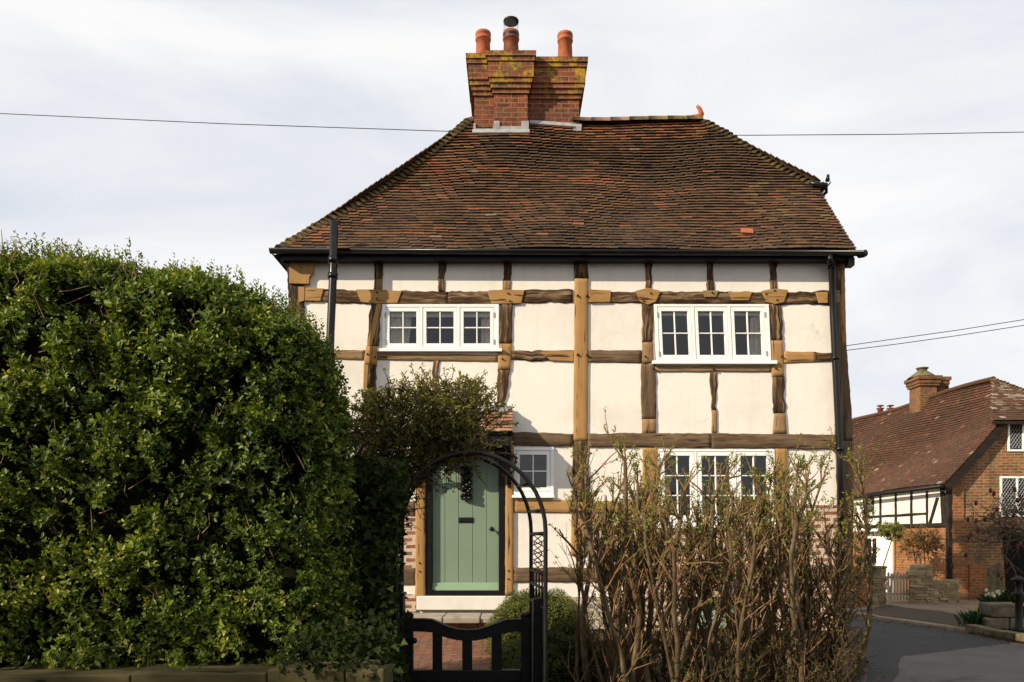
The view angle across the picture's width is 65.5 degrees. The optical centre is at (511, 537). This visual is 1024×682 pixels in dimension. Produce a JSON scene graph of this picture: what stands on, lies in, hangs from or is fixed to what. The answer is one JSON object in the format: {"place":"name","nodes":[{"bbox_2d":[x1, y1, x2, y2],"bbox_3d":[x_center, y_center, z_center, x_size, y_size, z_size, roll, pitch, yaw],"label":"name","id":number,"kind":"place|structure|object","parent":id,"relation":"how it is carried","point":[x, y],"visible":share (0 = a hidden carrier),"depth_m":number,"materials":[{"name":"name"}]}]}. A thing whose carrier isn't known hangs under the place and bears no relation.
{"place":"outdoors","nodes":[
{"label":"outdoors","id":0,"kind":"place"},
{"bbox_2d":[414,632,491,668],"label":"brick path","id":1,"kind":"structure","parent":0,"point":[452,654],"depth_m":8.62,"materials":[{"name":"red brick"}]},
{"bbox_2d":[0,113,1022,135],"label":"overhead wire","id":2,"kind":"object","parent":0,"point":[448,131],"visible":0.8,"depth_m":21.99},
{"bbox_2d":[0,0,1023,417],"label":"sky","id":3,"kind":"structure","parent":0,"point":[938,218],"materials":[{"name":"white"}]},
{"bbox_2d":[591,626,866,681],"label":"garden soil","id":4,"kind":"structure","parent":0,"point":[853,643],"depth_m":9.28,"materials":[{"name":"brown soil"}]},
{"bbox_2d":[394,450,547,681],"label":"garden arch","id":5,"kind":"structure","parent":4,"relation":"on","point":[543,586],"depth_m":5.30,"materials":[{"name":"black metal"}]},
{"bbox_2d":[344,362,518,617],"bbox_3d":[-0.686,-0.023,5.717,1.482,2.499,1.272,0,0,0],"label":"climbing rose","id":6,"kind":"object","parent":5,"relation":"on","point":[459,427],"visible":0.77,"depth_m":5.46,"materials":[{"name":"green plant"}]},
{"bbox_2d":[489,638,520,668],"bbox_3d":[0.093,1.268,7.912,0.642,0.526,0.722,0,0,23],"label":"box shrub","id":7,"kind":"object","parent":4,"relation":"on","point":[509,650],"visible":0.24,"depth_m":7.71,"materials":[{"name":"green plant"}]},
{"bbox_2d":[479,587,594,654],"bbox_3d":[0.274,1.021,8.601,1.271,0.983,1.198,0,0,0],"label":"box shrub","id":8,"kind":"object","parent":4,"relation":"on","point":[558,607],"visible":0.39,"depth_m":8.37,"materials":[{"name":"green plant"}]},
{"bbox_2d":[509,614,612,681],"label":"box shrub","id":9,"kind":"object","parent":4,"relation":"on","point":[556,663],"visible":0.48,"depth_m":6.94,"materials":[{"name":"green plant"}]},
{"bbox_2d":[548,621,663,681],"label":"shrub","id":10,"kind":"object","parent":4,"relation":"on","point":[604,643],"visible":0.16,"depth_m":6.77,"materials":[{"name":"brown plant"}]},
{"bbox_2d":[547,409,675,681],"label":"bare shrub","id":11,"kind":"object","parent":4,"relation":"on","point":[619,652],"visible":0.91,"depth_m":5.58,"materials":[{"name":"brown plant"}]},
{"bbox_2d":[548,434,689,681],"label":"bare shrub","id":12,"kind":"object","parent":4,"relation":"on","point":[586,676],"visible":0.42,"depth_m":6.36,"materials":[{"name":"brown plant"}]},
{"bbox_2d":[587,469,681,676],"bbox_3d":[1.103,0.451,6.863,1.235,2.105,0.726,0,0,-33],"label":"bare shrub","id":13,"kind":"object","parent":4,"relation":"on","point":[612,486],"visible":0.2,"depth_m":6.83,"materials":[{"name":"brown plant"}]},
{"bbox_2d":[582,452,737,681],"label":"bare shrub","id":14,"kind":"object","parent":4,"relation":"on","point":[650,607],"visible":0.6,"depth_m":5.86,"materials":[{"name":"brown plant"}]},
{"bbox_2d":[570,444,758,681],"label":"bare shrub","id":15,"kind":"object","parent":4,"relation":"on","point":[679,657],"visible":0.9,"depth_m":5.67,"materials":[{"name":"brown plant"}]},
{"bbox_2d":[595,606,779,681],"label":"shrub","id":16,"kind":"object","parent":4,"relation":"on","point":[682,639],"visible":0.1,"depth_m":7.09,"materials":[{"name":"brown plant"}]},
{"bbox_2d":[643,435,765,681],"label":"bare shrub","id":17,"kind":"object","parent":4,"relation":"on","point":[699,615],"visible":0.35,"depth_m":6.16,"materials":[{"name":"brown plant"}]},
{"bbox_2d":[626,638,824,681],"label":"shrub","id":18,"kind":"object","parent":4,"relation":"on","point":[731,672],"visible":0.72,"depth_m":5.69,"materials":[{"name":"brown plant"}]},
{"bbox_2d":[678,454,788,681],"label":"bare shrub","id":19,"kind":"object","parent":4,"relation":"on","point":[743,616],"visible":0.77,"depth_m":5.76,"materials":[{"name":"brown plant"}]},
{"bbox_2d":[706,451,797,681],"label":"bare shrub","id":20,"kind":"object","parent":4,"relation":"on","point":[758,477],"visible":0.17,"depth_m":6.61,"materials":[{"name":"brown plant"}]},
{"bbox_2d":[711,451,837,681],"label":"bare shrub","id":21,"kind":"object","parent":4,"relation":"on","point":[772,661],"visible":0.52,"depth_m":6.14,"materials":[{"name":"brown plant"}]},
{"bbox_2d":[707,620,860,681],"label":"shrub","id":22,"kind":"object","parent":4,"relation":"on","point":[761,647],"visible":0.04,"depth_m":6.91,"materials":[{"name":"brown plant"}]},
{"bbox_2d":[742,433,872,681],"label":"bare shrub","id":23,"kind":"object","parent":4,"relation":"on","point":[801,520],"visible":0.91,"depth_m":5.85,"materials":[{"name":"brown plant"}]},
{"bbox_2d":[757,427,881,681],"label":"bare shrub","id":24,"kind":"object","parent":4,"relation":"on","point":[864,544],"visible":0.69,"depth_m":6.09,"materials":[{"name":"brown plant"}]},
{"bbox_2d":[761,554,891,681],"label":"shrub","id":25,"kind":"object","parent":4,"relation":"on","point":[818,603],"visible":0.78,"depth_m":5.84,"materials":[{"name":"brown plant"}]},
{"bbox_2d":[872,566,886,605],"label":"stone pier","id":26,"kind":"structure","parent":0,"point":[879,597],"depth_m":18.79,"materials":[{"name":"grey stone"}]},
{"bbox_2d":[908,564,933,603],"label":"stone pier","id":27,"kind":"structure","parent":0,"point":[921,588],"depth_m":19.16,"materials":[{"name":"grey stone"}]},
{"bbox_2d":[886,571,908,599],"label":"picket gate","id":28,"kind":"structure","parent":27,"relation":"attached to","point":[897,585],"depth_m":19.60,"materials":[{"name":"grey wood"}]},
{"bbox_2d":[846,592,1011,630],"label":"pavement","id":29,"kind":"structure","parent":0,"point":[964,605],"depth_m":18.55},
{"bbox_2d":[852,567,866,606],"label":"brick wall","id":30,"kind":"structure","parent":29,"relation":"on","point":[863,588],"depth_m":18.44,"materials":[{"name":"brown brick"}]},
{"bbox_2d":[853,548,877,596],"bbox_3d":[8.195,0.932,18.576,0.690,1.375,0.672,0,0,0],"label":"leafy shrub","id":31,"kind":"object","parent":29,"relation":"on","point":[859,560],"visible":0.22,"depth_m":18.52,"materials":[{"name":"green plant"}]},
{"bbox_2d":[873,520,905,583],"bbox_3d":[9.597,0.584,20.232,0.823,2.046,0.676,0,0,23],"label":"climbing shrub","id":32,"kind":"object","parent":29,"relation":"on","point":[887,529],"visible":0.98,"depth_m":20.15,"materials":[{"name":"green plant"}]},
{"bbox_2d":[857,605,965,626],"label":"tarmac verge","id":33,"kind":"structure","parent":29,"relation":"on","point":[921,614],"depth_m":16.55,"materials":[{"name":"grey asphalt"}]},
{"bbox_2d":[890,521,952,565],"bbox_3d":[10.217,0.588,19.876,1.397,2.034,0.936,0,0,0],"label":"climbing rose","id":34,"kind":"object","parent":29,"relation":"on","point":[915,540],"visible":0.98,"depth_m":19.86,"materials":[{"name":"plant"}]},
{"bbox_2d":[852,367,1023,599],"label":"tiled house","id":35,"kind":"structure","parent":29,"relation":"on","point":[939,452],"depth_m":21.63,"materials":[{"name":"brown tile"}]},
{"bbox_2d":[867,497,873,511],"bbox_3d":[11.019,-1.015,24.472,0.065,0.468,0.389,0,0,-3],"label":"window","id":36,"kind":"structure","parent":35,"relation":"in","point":[871,498],"depth_m":24.42,"materials":[{"name":"black wood"}]},
{"bbox_2d":[876,405,893,411],"bbox_3d":[17.126,-2.211,36.600,0.926,7.722,0.800,0,0,0],"label":"chimney stack","id":37,"kind":"object","parent":35,"relation":"on","point":[880,408],"visible":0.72,"depth_m":36.51,"materials":[{"name":"ceramic"}]},
{"bbox_2d":[1000,476,1023,516],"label":"window","id":38,"kind":"structure","parent":35,"relation":"in","point":[1009,481],"depth_m":20.50,"materials":[{"name":"white paint"}]},
{"bbox_2d":[1003,537,1023,590],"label":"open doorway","id":39,"kind":"structure","parent":35,"relation":"in","point":[1018,560],"depth_m":20.50,"materials":[{"name":"black"}]},
{"bbox_2d":[1006,424,1023,450],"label":"window","id":40,"kind":"structure","parent":35,"relation":"in","point":[1015,432],"depth_m":20.50,"materials":[{"name":"white paint"}]},
{"bbox_2d":[932,579,959,602],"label":"stone wall","id":41,"kind":"structure","parent":29,"relation":"on","point":[945,590],"depth_m":19.53,"materials":[{"name":"grey stone"}]},
{"bbox_2d":[954,606,989,626],"bbox_3d":[8.231,1.403,14.067,0.832,0.374,0.591,0,0,0],"label":"daffodil clump","id":42,"kind":"object","parent":29,"relation":"on","point":[972,617],"visible":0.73,"depth_m":13.97,"materials":[{"name":"green plant"}]},
{"bbox_2d":[927,475,1023,597],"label":"bare tree","id":43,"kind":"object","parent":29,"relation":"on","point":[1011,530],"visible":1,"depth_m":15.37,"materials":[{"name":"brown plant"}]},
{"bbox_2d":[978,602,1023,629],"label":"stone trough","id":44,"kind":"object","parent":29,"relation":"on","point":[1001,615],"visible":0.75,"depth_m":13.74,"materials":[{"name":"grey stone"}]},
{"bbox_2d":[975,588,1003,601],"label":"daffodil clump","id":45,"kind":"object","parent":44,"relation":"in","point":[987,597],"visible":0.42,"depth_m":16.87,"materials":[{"name":"green plant"}]},
{"bbox_2d":[994,589,1023,607],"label":"evergreen shrub","id":46,"kind":"object","parent":44,"relation":"in","point":[1003,596],"visible":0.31,"depth_m":15.54,"materials":[{"name":"green plant"}]},
{"bbox_2d":[1008,576,1023,632],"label":"iron post","id":47,"kind":"object","parent":29,"relation":"on","point":[1018,593],"visible":0.98,"depth_m":13.22,"materials":[{"name":"black metal"}]},
{"bbox_2d":[847,319,1023,345],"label":"overhead wire","id":48,"kind":"object","parent":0,"point":[935,333],"visible":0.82,"depth_m":12.41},
{"bbox_2d":[847,325,1023,350],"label":"overhead wire","id":49,"kind":"object","parent":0,"point":[938,338],"visible":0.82,"depth_m":12.38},
{"bbox_2d":[848,615,1023,681],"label":"road","id":50,"kind":"structure","parent":0,"point":[910,653],"depth_m":11.01,"materials":[{"name":"grey asphalt"}]},
{"bbox_2d":[854,612,1023,642],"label":"kerb","id":51,"kind":"structure","parent":50,"relation":"on","point":[955,628],"depth_m":14.81,"materials":[{"name":"grey concrete"}]},
{"bbox_2d":[965,624,1023,641],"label":"stone edging","id":52,"kind":"object","parent":51,"relation":"on","point":[994,632],"visible":1,"depth_m":12.97,"materials":[{"name":"grey stone"}]},
{"bbox_2d":[856,615,1023,652],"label":"fallen leaves","id":53,"kind":"object","parent":50,"relation":"on","point":[948,632],"visible":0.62,"depth_m":13.66,"materials":[{"name":"brown plant"}]},
{"label":"ground","id":54,"kind":"structure","parent":0,"visible":0},
{"bbox_2d":[0,660,392,681],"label":"retaining wall","id":55,"kind":"structure","parent":54,"relation":"on","point":[231,673],"depth_m":4.38,"materials":[{"name":"brown stone"}]},
{"bbox_2d":[0,230,366,669],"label":"privet hedge","id":56,"kind":"object","parent":55,"relation":"on","point":[176,481],"visible":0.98,"depth_m":4.67,"materials":[{"name":"green plant"}]},
{"bbox_2d":[273,454,413,681],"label":"climbing ivy","id":57,"kind":"object","parent":54,"relation":"on","point":[379,638],"visible":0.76,"depth_m":5.14,"materials":[{"name":"green plant"}]},
{"bbox_2d":[393,592,406,681],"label":"gate post","id":58,"kind":"object","parent":54,"relation":"on","point":[402,602],"visible":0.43,"depth_m":5.57,"materials":[{"name":"black paint"}]},
{"bbox_2d":[406,612,530,681],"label":"garden gate","id":59,"kind":"structure","parent":58,"relation":"attached to","point":[467,637],"depth_m":5.69,"materials":[{"name":"black paint"}]},
{"bbox_2d":[533,597,541,681],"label":"gate post","id":60,"kind":"object","parent":54,"relation":"on","point":[537,643],"visible":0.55,"depth_m":5.50,"materials":[{"name":"black paint"}]},
{"bbox_2d":[269,16,867,630],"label":"timber cottage","id":61,"kind":"structure","parent":54,"relation":"on","point":[545,254],"depth_m":10.54,"materials":[{"name":"paint"}]},
{"bbox_2d":[377,304,501,352],"bbox_3d":[-0.951,-2.759,10.560,1.639,0.631,0.191,0,0,0],"label":"window","id":62,"kind":"structure","parent":61,"relation":"in","point":[396,318],"depth_m":10.51,"materials":[{"name":"white paint"}]},
{"bbox_2d":[432,454,498,590],"bbox_3d":[-0.614,-0.202,10.555,0.884,1.827,0.190,0,0,0],"label":"door","id":63,"kind":"structure","parent":61,"relation":"in","point":[466,520],"depth_m":10.58,"materials":[{"name":"green paint"}]},
{"bbox_2d":[512,447,554,497],"bbox_3d":[0.280,-0.851,10.537,0.559,0.669,0.145,0,0,0],"label":"window","id":64,"kind":"structure","parent":61,"relation":"in","point":[548,491],"depth_m":10.51,"materials":[{"name":"white paint"}]},
{"bbox_2d":[652,304,776,364],"bbox_3d":[2.668,-2.676,10.560,1.643,0.796,0.191,0,0,0],"label":"window","id":65,"kind":"structure","parent":61,"relation":"in","point":[760,345],"depth_m":10.51,"materials":[{"name":"white paint"}]},
{"bbox_2d":[657,449,775,527],"bbox_3d":[2.702,-0.639,10.537,1.609,1.042,0.145,0,0,0],"label":"window","id":66,"kind":"structure","parent":61,"relation":"in","point":[693,454],"depth_m":10.51,"materials":[{"name":"white paint"}]}
]}

